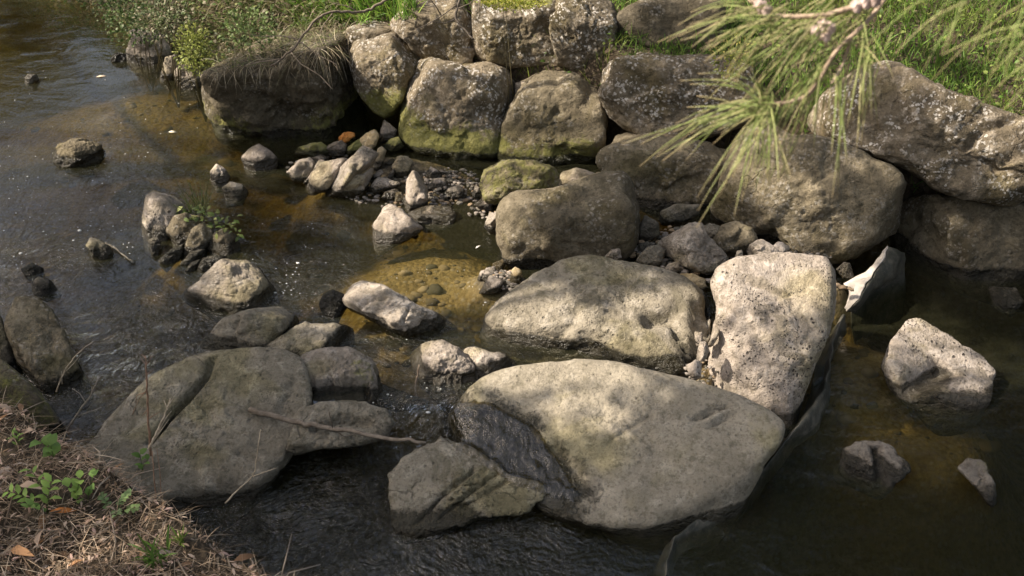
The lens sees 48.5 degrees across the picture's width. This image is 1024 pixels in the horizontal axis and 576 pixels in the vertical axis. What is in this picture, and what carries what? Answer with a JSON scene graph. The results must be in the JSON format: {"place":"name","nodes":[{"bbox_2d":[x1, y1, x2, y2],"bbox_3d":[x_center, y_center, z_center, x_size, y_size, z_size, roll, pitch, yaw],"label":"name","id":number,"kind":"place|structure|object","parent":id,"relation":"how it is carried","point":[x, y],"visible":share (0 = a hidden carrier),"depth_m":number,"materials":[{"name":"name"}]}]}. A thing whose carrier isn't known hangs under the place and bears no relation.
{"place":"outdoors","nodes":[
{"label":"outdoors","id":0,"kind":"place"},
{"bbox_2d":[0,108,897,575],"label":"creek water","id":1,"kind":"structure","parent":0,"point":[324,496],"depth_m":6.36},
{"bbox_2d":[0,315,20,373],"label":"rock","id":2,"kind":"object","parent":1,"relation":"on","point":[7,356],"visible":0.37,"depth_m":6.42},
{"bbox_2d":[21,262,43,280],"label":"stone","id":3,"kind":"object","parent":1,"relation":"on","point":[33,270],"visible":0.87,"depth_m":7.26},
{"bbox_2d":[0,359,67,442],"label":"rock","id":4,"kind":"object","parent":1,"relation":"on","point":[14,381],"visible":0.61,"depth_m":5.93,"materials":[{"name":"grey stone"}]},
{"bbox_2d":[32,277,61,301],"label":"stone","id":5,"kind":"object","parent":1,"relation":"on","point":[45,290],"visible":1,"depth_m":7.08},
{"bbox_2d":[4,295,93,419],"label":"rock","id":6,"kind":"object","parent":1,"relation":"on","point":[39,342],"visible":0.9,"depth_m":6.36,"materials":[{"name":"grey stone"}]},
{"bbox_2d":[52,138,105,175],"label":"rock","id":7,"kind":"object","parent":1,"relation":"on","point":[73,155],"visible":1,"depth_m":8.52,"materials":[{"name":"grey stone"}]},
{"bbox_2d":[86,237,114,265],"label":"stone","id":8,"kind":"object","parent":1,"relation":"on","point":[101,252],"visible":1,"depth_m":7.42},
{"bbox_2d":[147,236,160,259],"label":"stone","id":9,"kind":"object","parent":1,"relation":"on","point":[154,245],"visible":1,"depth_m":7.47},
{"bbox_2d":[141,191,187,259],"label":"stone","id":10,"kind":"object","parent":1,"relation":"on","point":[159,211],"visible":0.77,"depth_m":7.61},
{"bbox_2d":[159,54,179,88],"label":"rock","id":11,"kind":"object","parent":1,"relation":"on","point":[168,67],"visible":0.62,"depth_m":9.77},
{"bbox_2d":[158,244,184,271],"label":"stone","id":12,"kind":"object","parent":1,"relation":"on","point":[169,259],"visible":1,"depth_m":7.40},
{"bbox_2d":[174,63,201,96],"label":"rock","id":13,"kind":"object","parent":1,"relation":"on","point":[186,85],"visible":0.54,"depth_m":9.66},
{"bbox_2d":[180,249,205,270],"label":"stone","id":14,"kind":"object","parent":1,"relation":"on","point":[191,256],"visible":0.8,"depth_m":7.38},
{"bbox_2d":[196,254,226,276],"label":"stone","id":15,"kind":"object","parent":1,"relation":"on","point":[206,263],"visible":0.68,"depth_m":7.30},
{"bbox_2d":[210,164,229,192],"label":"stone","id":16,"kind":"object","parent":1,"relation":"on","point":[219,177],"visible":0.96,"depth_m":8.25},
{"bbox_2d":[181,258,280,321],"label":"rock","id":17,"kind":"object","parent":1,"relation":"on","point":[225,286],"visible":0.81,"depth_m":6.97,"materials":[{"name":"stone"}]},
{"bbox_2d":[222,181,248,207],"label":"stone","id":18,"kind":"object","parent":1,"relation":"on","point":[235,194],"visible":1,"depth_m":8.07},
{"bbox_2d":[196,306,298,354],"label":"rock","id":19,"kind":"object","parent":1,"relation":"on","point":[259,327],"visible":0.66,"depth_m":6.58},
{"bbox_2d":[241,144,278,177],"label":"rock","id":20,"kind":"object","parent":1,"relation":"on","point":[259,160],"visible":1,"depth_m":8.44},
{"bbox_2d":[288,157,313,184],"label":"cobble","id":21,"kind":"object","parent":1,"relation":"on","point":[299,171],"visible":0.92,"depth_m":8.22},
{"bbox_2d":[295,142,328,157],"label":"cobble","id":22,"kind":"object","parent":1,"relation":"on","point":[313,149],"visible":0.86,"depth_m":8.56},
{"bbox_2d":[305,157,347,195],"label":"cobble","id":23,"kind":"object","parent":1,"relation":"on","point":[322,176],"visible":0.81,"depth_m":8.11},
{"bbox_2d":[318,289,346,322],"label":"rock","id":24,"kind":"object","parent":1,"relation":"on","point":[332,307],"visible":0.88,"depth_m":6.89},
{"bbox_2d":[327,140,346,157],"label":"cobble","id":25,"kind":"object","parent":1,"relation":"on","point":[336,149],"visible":0.99,"depth_m":8.58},
{"bbox_2d":[286,400,394,455],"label":"rock","id":26,"kind":"object","parent":1,"relation":"on","point":[363,416],"visible":0.88,"depth_m":5.92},
{"bbox_2d":[301,346,382,407],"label":"rock","id":27,"kind":"object","parent":1,"relation":"on","point":[342,373],"visible":0.58,"depth_m":6.25,"materials":[{"name":"stone"}]},
{"bbox_2d":[326,145,377,199],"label":"cobble","id":28,"kind":"object","parent":1,"relation":"on","point":[361,159],"visible":0.84,"depth_m":8.04,"materials":[{"name":"stone"}]},
{"bbox_2d":[338,167,372,197],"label":"cobble","id":29,"kind":"object","parent":1,"relation":"on","point":[356,185],"visible":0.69,"depth_m":8.04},
{"bbox_2d":[360,129,378,149],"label":"cobble","id":30,"kind":"object","parent":1,"relation":"on","point":[369,139],"visible":0.77,"depth_m":8.59,"materials":[{"name":"stone"}]},
{"bbox_2d":[379,120,396,143],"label":"cobble","id":31,"kind":"object","parent":1,"relation":"on","point":[388,131],"visible":0.84,"depth_m":8.78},
{"bbox_2d":[383,137,403,152],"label":"cobble","id":32,"kind":"object","parent":1,"relation":"on","point":[394,144],"visible":0.94,"depth_m":8.66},
{"bbox_2d":[372,204,423,256],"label":"rock","id":33,"kind":"object","parent":1,"relation":"on","point":[393,226],"visible":1,"depth_m":7.59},
{"bbox_2d":[342,280,457,345],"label":"rock","id":34,"kind":"object","parent":1,"relation":"on","point":[386,308],"visible":0.97,"depth_m":6.75,"materials":[{"name":"stone"}]},
{"bbox_2d":[404,170,427,212],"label":"cobble","id":35,"kind":"object","parent":1,"relation":"on","point":[416,196],"visible":0.93,"depth_m":7.89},
{"bbox_2d":[408,205,456,232],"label":"rock","id":36,"kind":"object","parent":1,"relation":"on","point":[431,218],"visible":0.91,"depth_m":7.81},
{"bbox_2d":[462,346,516,380],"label":"rock","id":37,"kind":"object","parent":1,"relation":"on","point":[485,362],"visible":0.48,"depth_m":6.42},
{"bbox_2d":[484,211,495,235],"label":"cobble","id":38,"kind":"object","parent":1,"relation":"on","point":[490,225],"visible":0.7,"depth_m":7.65,"materials":[{"name":"stone"}]},
{"bbox_2d":[479,275,505,294],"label":"stone","id":39,"kind":"object","parent":1,"relation":"on","point":[492,285],"visible":0.99,"depth_m":7.06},
{"bbox_2d":[479,159,559,207],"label":"stone","id":40,"kind":"object","parent":1,"relation":"on","point":[500,180],"visible":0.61,"depth_m":7.80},
{"bbox_2d":[558,167,593,185],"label":"stone","id":41,"kind":"object","parent":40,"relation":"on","point":[570,175],"visible":0.56,"depth_m":7.82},
{"bbox_2d":[595,132,728,225],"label":"boulder","id":42,"kind":"object","parent":1,"relation":"on","point":[675,177],"visible":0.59,"depth_m":7.91,"materials":[{"name":"grey stone"}]},
{"bbox_2d":[659,204,700,225],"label":"stone","id":43,"kind":"object","parent":1,"relation":"on","point":[674,214],"visible":0.96,"depth_m":7.66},
{"bbox_2d":[714,221,757,259],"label":"stone","id":44,"kind":"object","parent":1,"relation":"on","point":[732,238],"visible":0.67,"depth_m":7.24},
{"bbox_2d":[710,119,906,264],"bbox_3d":[1.978,-0.610,7.644,1.207,0.933,0.792,16,37,22],"label":"boulder","id":45,"kind":"object","parent":1,"relation":"on","point":[859,216],"visible":0.72,"depth_m":7.37,"materials":[{"name":"grey stone"}]},
{"bbox_2d":[832,440,910,500],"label":"rock","id":46,"kind":"object","parent":1,"relation":"on","point":[878,470],"visible":1,"depth_m":5.98,"materials":[{"name":"stone"}]},
{"bbox_2d":[958,458,996,506],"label":"rock","id":47,"kind":"object","parent":1,"relation":"on","point":[977,475],"visible":1,"depth_m":5.85,"materials":[{"name":"stone"}]},
{"bbox_2d":[988,286,1023,317],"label":"rock","id":48,"kind":"object","parent":1,"relation":"on","point":[1008,301],"visible":1,"depth_m":7.26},
{"bbox_2d":[0,0,1023,575],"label":"creek bed and banks","id":49,"kind":"object","parent":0,"point":[930,514],"visible":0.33,"depth_m":7.46,"materials":[{"name":"stone"}]},
{"bbox_2d":[2,465,61,513],"bbox_3d":[-2.032,0.882,4.862,0.234,0.167,0.176,13,36,19],"label":"leafy plant","id":50,"kind":"object","parent":49,"relation":"on","point":[30,502],"visible":0.96,"depth_m":4.86,"materials":[{"name":"green plant"}]},
{"bbox_2d":[29,433,60,456],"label":"leafy plant","id":51,"kind":"object","parent":49,"relation":"on","point":[53,448],"visible":0.96,"depth_m":5.15,"materials":[{"name":"green plant"}]},
{"bbox_2d":[62,468,98,507],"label":"leafy plant","id":52,"kind":"object","parent":49,"relation":"on","point":[75,489],"visible":0.98,"depth_m":4.90,"materials":[{"name":"green plant"}]},
{"bbox_2d":[97,488,139,517],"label":"leafy plant","id":53,"kind":"object","parent":49,"relation":"on","point":[125,494],"visible":0.97,"depth_m":4.95,"materials":[{"name":"green plant"}]},
{"bbox_2d":[92,0,177,90],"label":"leafy shrub","id":54,"kind":"object","parent":49,"relation":"on","point":[151,82],"visible":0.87,"depth_m":9.79,"materials":[{"name":"green plant"}]},
{"bbox_2d":[125,29,171,79],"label":"rock","id":55,"kind":"object","parent":49,"relation":"on","point":[132,66],"visible":0.56,"depth_m":10.09,"materials":[{"name":"stone"}]},
{"bbox_2d":[0,386,320,575],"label":"leaf litter","id":56,"kind":"object","parent":49,"relation":"on","point":[21,550],"visible":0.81,"depth_m":4.81,"materials":[{"name":"plant"}]},
{"bbox_2d":[132,355,158,455],"bbox_3d":[-1.620,0.523,5.032,0.155,0.552,0.049,0,34,0],"label":"dead stalk","id":57,"kind":"object","parent":56,"relation":"on","point":[147,410],"visible":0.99,"depth_m":5.02,"materials":[{"name":"brown plant"}]},
{"bbox_2d":[129,525,177,571],"bbox_3d":[-1.476,1.071,4.667,0.186,0.129,0.201,-14,36,-20],"label":"grass tuft","id":58,"kind":"object","parent":56,"relation":"on","point":[151,559],"visible":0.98,"depth_m":4.66,"materials":[{"name":"green plant"}]},
{"bbox_2d":[131,0,195,107],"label":"leafy shrub","id":59,"kind":"object","parent":49,"relation":"on","point":[172,11],"visible":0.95,"depth_m":9.39,"materials":[{"name":"green plant"}]},
{"bbox_2d":[166,212,201,247],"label":"stone","id":60,"kind":"object","parent":49,"relation":"on","point":[178,228],"visible":0.62,"depth_m":7.57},
{"bbox_2d":[172,176,213,217],"bbox_3d":[-2.175,-0.614,7.679,0.350,0.312,0.364,0,34,0],"label":"grass tuft","id":61,"kind":"object","parent":60,"relation":"on","point":[198,203],"visible":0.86,"depth_m":7.72,"materials":[{"name":"green plant"}]},
{"bbox_2d":[175,204,243,241],"bbox_3d":[-1.983,-0.461,7.588,0.587,0.149,0.293,20,39,27],"label":"creeping plant","id":62,"kind":"object","parent":60,"relation":"on","point":[211,214],"visible":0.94,"depth_m":7.57,"materials":[{"name":"green plant"}]},
{"bbox_2d":[171,20,217,121],"bbox_3d":[-2.576,-1.770,9.344,0.366,0.891,0.339,0,34,0],"label":"leafy shrub","id":63,"kind":"object","parent":49,"relation":"on","point":[200,36],"visible":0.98,"depth_m":9.21,"materials":[{"name":"green plant"}]},
{"bbox_2d":[82,347,312,537],"bbox_3d":[-1.660,0.894,6.227,1.244,0.912,1.080,-14,36,-19],"label":"boulder","id":64,"kind":"object","parent":49,"relation":"on","point":[205,444],"visible":0.76,"depth_m":5.93,"materials":[{"name":"stone"}]},
{"bbox_2d":[248,407,425,444],"bbox_3d":[-0.898,0.693,5.803,1.035,0.212,0.065,12,36,18],"label":"fallen stick","id":65,"kind":"object","parent":64,"relation":"on","point":[255,411],"visible":1,"depth_m":5.83,"materials":[{"name":"wood"}]},
{"bbox_2d":[4,0,390,155],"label":"undergrowth","id":66,"kind":"object","parent":49,"relation":"on","point":[96,23],"visible":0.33,"depth_m":10.63,"materials":[{"name":"green plant"}]},
{"bbox_2d":[181,222,213,261],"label":"stone","id":67,"kind":"object","parent":49,"relation":"on","point":[199,236],"visible":0.79,"depth_m":7.46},
{"bbox_2d":[207,228,241,259],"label":"stone","id":68,"kind":"object","parent":49,"relation":"on","point":[226,244],"visible":0.8,"depth_m":7.49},
{"bbox_2d":[219,5,278,58],"bbox_3d":[-2.034,-1.628,9.031,0.449,1.237,0.416,0,34,0],"label":"leafy shrub","id":69,"kind":"object","parent":49,"relation":"on","point":[236,22],"visible":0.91,"depth_m":8.76,"materials":[{"name":"green plant"}]},
{"bbox_2d":[200,30,368,167],"bbox_3d":[-1.837,-1.522,9.260,1.362,1.294,1.244,0,34,0],"label":"boulder","id":70,"kind":"object","parent":49,"relation":"on","point":[286,122],"visible":0.61,"depth_m":8.83,"materials":[{"name":"grey stone"}]},
{"bbox_2d":[194,17,352,93],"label":"hanging grass","id":71,"kind":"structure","parent":70,"relation":"on","point":[325,65],"depth_m":8.61,"materials":[{"name":"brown plant"}]},
{"bbox_2d":[243,0,387,89],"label":"fallen branch","id":72,"kind":"object","parent":70,"relation":"on","point":[332,12],"visible":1,"depth_m":8.36,"materials":[{"name":"wood"}]},
{"bbox_2d":[189,0,425,88],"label":"bank grass","id":73,"kind":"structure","parent":49,"relation":"on","point":[363,7],"depth_m":9.12,"materials":[{"name":"green plant"}]},
{"bbox_2d":[264,321,354,356],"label":"rock","id":74,"kind":"object","parent":49,"relation":"on","point":[301,339],"visible":0.38,"depth_m":6.58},
{"bbox_2d":[343,20,391,46],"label":"boulder","id":75,"kind":"object","parent":49,"relation":"on","point":[372,29],"visible":0.47,"depth_m":9.06,"materials":[{"name":"stone"}]},
{"bbox_2d":[370,146,385,170],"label":"cobble","id":76,"kind":"object","parent":49,"relation":"on","point":[379,160],"visible":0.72,"depth_m":8.40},
{"bbox_2d":[349,32,419,117],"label":"boulder","id":77,"kind":"object","parent":49,"relation":"on","point":[383,69],"visible":0.88,"depth_m":8.72,"materials":[{"name":"stone"}]},
{"bbox_2d":[391,155,412,177],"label":"cobble","id":78,"kind":"object","parent":49,"relation":"on","point":[401,165],"visible":1,"depth_m":8.30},
{"bbox_2d":[381,383,429,411],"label":"rock","id":79,"kind":"object","parent":49,"relation":"on","point":[394,405],"visible":0.69,"depth_m":6.34,"materials":[{"name":"stone"}]},
{"bbox_2d":[390,0,474,64],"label":"boulder","id":80,"kind":"object","parent":49,"relation":"on","point":[450,41],"visible":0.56,"depth_m":8.75,"materials":[{"name":"stone"}]},
{"bbox_2d":[416,0,473,39],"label":"hanging twigs","id":81,"kind":"object","parent":80,"relation":"on","point":[457,21],"visible":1,"depth_m":8.37,"materials":[{"name":"wood"}]},
{"bbox_2d":[426,178,447,190],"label":"cobble","id":82,"kind":"object","parent":49,"relation":"on","point":[437,183],"visible":0.88,"depth_m":8.15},
{"bbox_2d":[410,339,476,416],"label":"rock","id":83,"kind":"object","parent":49,"relation":"on","point":[442,363],"visible":0.84,"depth_m":6.36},
{"bbox_2d":[398,57,514,167],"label":"boulder","id":84,"kind":"object","parent":49,"relation":"on","point":[453,112],"visible":0.88,"depth_m":8.52,"materials":[{"name":"stone"}]},
{"bbox_2d":[387,436,545,544],"bbox_3d":[-0.230,1.082,5.873,0.827,0.456,0.613,0,34,0],"label":"boulder","id":85,"kind":"object","parent":49,"relation":"on","point":[440,487],"visible":0.98,"depth_m":5.71,"materials":[{"name":"stone"}]},
{"bbox_2d":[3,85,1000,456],"bbox_3d":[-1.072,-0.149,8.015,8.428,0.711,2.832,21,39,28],"label":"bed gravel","id":86,"kind":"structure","parent":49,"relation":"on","point":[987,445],"depth_m":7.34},
{"bbox_2d":[471,0,555,68],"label":"boulder","id":87,"kind":"object","parent":49,"relation":"on","point":[489,41],"visible":0.73,"depth_m":8.57,"materials":[{"name":"stone"}]},
{"bbox_2d":[474,0,547,102],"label":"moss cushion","id":88,"kind":"object","parent":87,"relation":"on","point":[517,3],"visible":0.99,"depth_m":8.19,"materials":[{"name":"green plant"}]},
{"bbox_2d":[496,70,607,173],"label":"boulder","id":89,"kind":"object","parent":49,"relation":"on","point":[558,120],"visible":0.78,"depth_m":8.43,"materials":[{"name":"grey stone"}]},
{"bbox_2d":[286,154,831,383],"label":"gravel","id":90,"kind":"structure","parent":49,"relation":"on","point":[444,201],"depth_m":8.04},
{"bbox_2d":[367,177,402,195],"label":"cobble","id":91,"kind":"object","parent":90,"relation":"on","point":[378,185],"visible":0.98,"depth_m":8.09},
{"bbox_2d":[443,185,464,200],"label":"cobble","id":92,"kind":"object","parent":90,"relation":"on","point":[455,192],"visible":0.99,"depth_m":8.03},
{"bbox_2d":[639,215,659,241],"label":"stone","id":93,"kind":"object","parent":90,"relation":"on","point":[649,228],"visible":0.94,"depth_m":7.47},
{"bbox_2d":[635,245,665,265],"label":"stone","id":94,"kind":"object","parent":90,"relation":"on","point":[652,255],"visible":0.82,"depth_m":7.22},
{"bbox_2d":[656,222,728,276],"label":"stone","id":95,"kind":"object","parent":90,"relation":"on","point":[691,246],"visible":0.94,"depth_m":7.10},
{"bbox_2d":[680,273,706,289],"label":"stone","id":96,"kind":"object","parent":90,"relation":"on","point":[699,282],"visible":0.55,"depth_m":7.02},
{"bbox_2d":[696,341,709,361],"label":"stone","id":97,"kind":"object","parent":90,"relation":"on","point":[703,350],"visible":0.96,"depth_m":6.31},
{"bbox_2d":[746,239,779,254],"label":"stone","id":98,"kind":"object","parent":90,"relation":"on","point":[757,246],"visible":0.77,"depth_m":7.18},
{"bbox_2d":[495,170,640,279],"bbox_3d":[0.389,-0.350,7.536,0.996,0.836,0.683,0,34,0],"label":"boulder","id":99,"kind":"object","parent":49,"relation":"on","point":[596,213],"visible":0.78,"depth_m":7.23,"materials":[{"name":"grey stone"}]},
{"bbox_2d":[548,0,617,68],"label":"boulder","id":100,"kind":"object","parent":49,"relation":"on","point":[579,30],"visible":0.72,"depth_m":8.43,"materials":[{"name":"stone"}]},
{"bbox_2d":[479,254,711,377],"bbox_3d":[0.517,0.256,6.991,1.386,0.884,0.988,6,34,9],"label":"boulder","id":101,"kind":"object","parent":49,"relation":"on","point":[638,315],"visible":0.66,"depth_m":6.64,"materials":[{"name":"stone"}]},
{"bbox_2d":[448,359,784,558],"bbox_3d":[0.561,0.974,6.210,1.816,1.042,1.287,0,34,0],"label":"boulder","id":102,"kind":"object","parent":49,"relation":"on","point":[652,461],"visible":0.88,"depth_m":5.83,"materials":[{"name":"stone"}]},
{"bbox_2d":[686,359,701,380],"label":"stone","id":103,"kind":"object","parent":102,"relation":"on","point":[694,368],"visible":0.98,"depth_m":6.15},
{"bbox_2d":[307,0,1023,193],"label":"grass","id":104,"kind":"structure","parent":49,"relation":"on","point":[951,82],"depth_m":8.44,"materials":[{"name":"green plant"}]},
{"bbox_2d":[616,0,725,49],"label":"boulder","id":105,"kind":"object","parent":49,"relation":"on","point":[658,18],"visible":0.5,"depth_m":8.41,"materials":[{"name":"grey stone"}]},
{"bbox_2d":[598,52,760,138],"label":"boulder","id":106,"kind":"object","parent":49,"relation":"on","point":[642,92],"visible":0.79,"depth_m":8.07,"materials":[{"name":"stone"}]},
{"bbox_2d":[709,30,753,148],"bbox_3d":[1.519,-1.294,8.056,0.343,1.120,0.269,0,34,0],"label":"creeping plant","id":107,"kind":"object","parent":106,"relation":"on","point":[722,75],"visible":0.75,"depth_m":7.85,"materials":[{"name":"green plant"}]},
{"bbox_2d":[621,0,893,227],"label":"she oak branch","id":108,"kind":"object","parent":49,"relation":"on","point":[824,29],"visible":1,"depth_m":1.48,"materials":[{"name":"green plant"}]},
{"bbox_2d":[707,252,836,437],"bbox_3d":[1.451,0.330,6.614,0.718,0.922,0.896,13,36,18],"label":"boulder","id":109,"kind":"object","parent":49,"relation":"on","point":[775,315],"visible":0.8,"depth_m":6.38,"materials":[{"name":"stone"}]},
{"bbox_2d":[653,246,905,575],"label":"pond liner","id":110,"kind":"object","parent":49,"relation":"on","point":[878,305],"visible":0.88,"depth_m":6.94,"materials":[{"name":"plastic"}]},
{"bbox_2d":[836,262,853,278],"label":"stone","id":111,"kind":"object","parent":110,"relation":"on","point":[844,270],"visible":1,"depth_m":7.14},
{"bbox_2d":[807,59,1023,206],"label":"boulder","id":112,"kind":"object","parent":49,"relation":"on","point":[930,134],"visible":0.88,"depth_m":7.26,"materials":[{"name":"stone"}]},
{"bbox_2d":[881,318,995,435],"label":"rock","id":113,"kind":"object","parent":49,"relation":"on","point":[939,382],"visible":1,"depth_m":6.54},
{"bbox_2d":[867,0,1023,118],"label":"she oak branch","id":114,"kind":"object","parent":49,"relation":"on","point":[983,30],"visible":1,"depth_m":1.12,"materials":[{"name":"green plant"}]},
{"bbox_2d":[889,194,1023,311],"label":"boulder","id":115,"kind":"object","parent":49,"relation":"on","point":[972,250],"visible":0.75,"depth_m":7.51,"materials":[{"name":"grey stone"}]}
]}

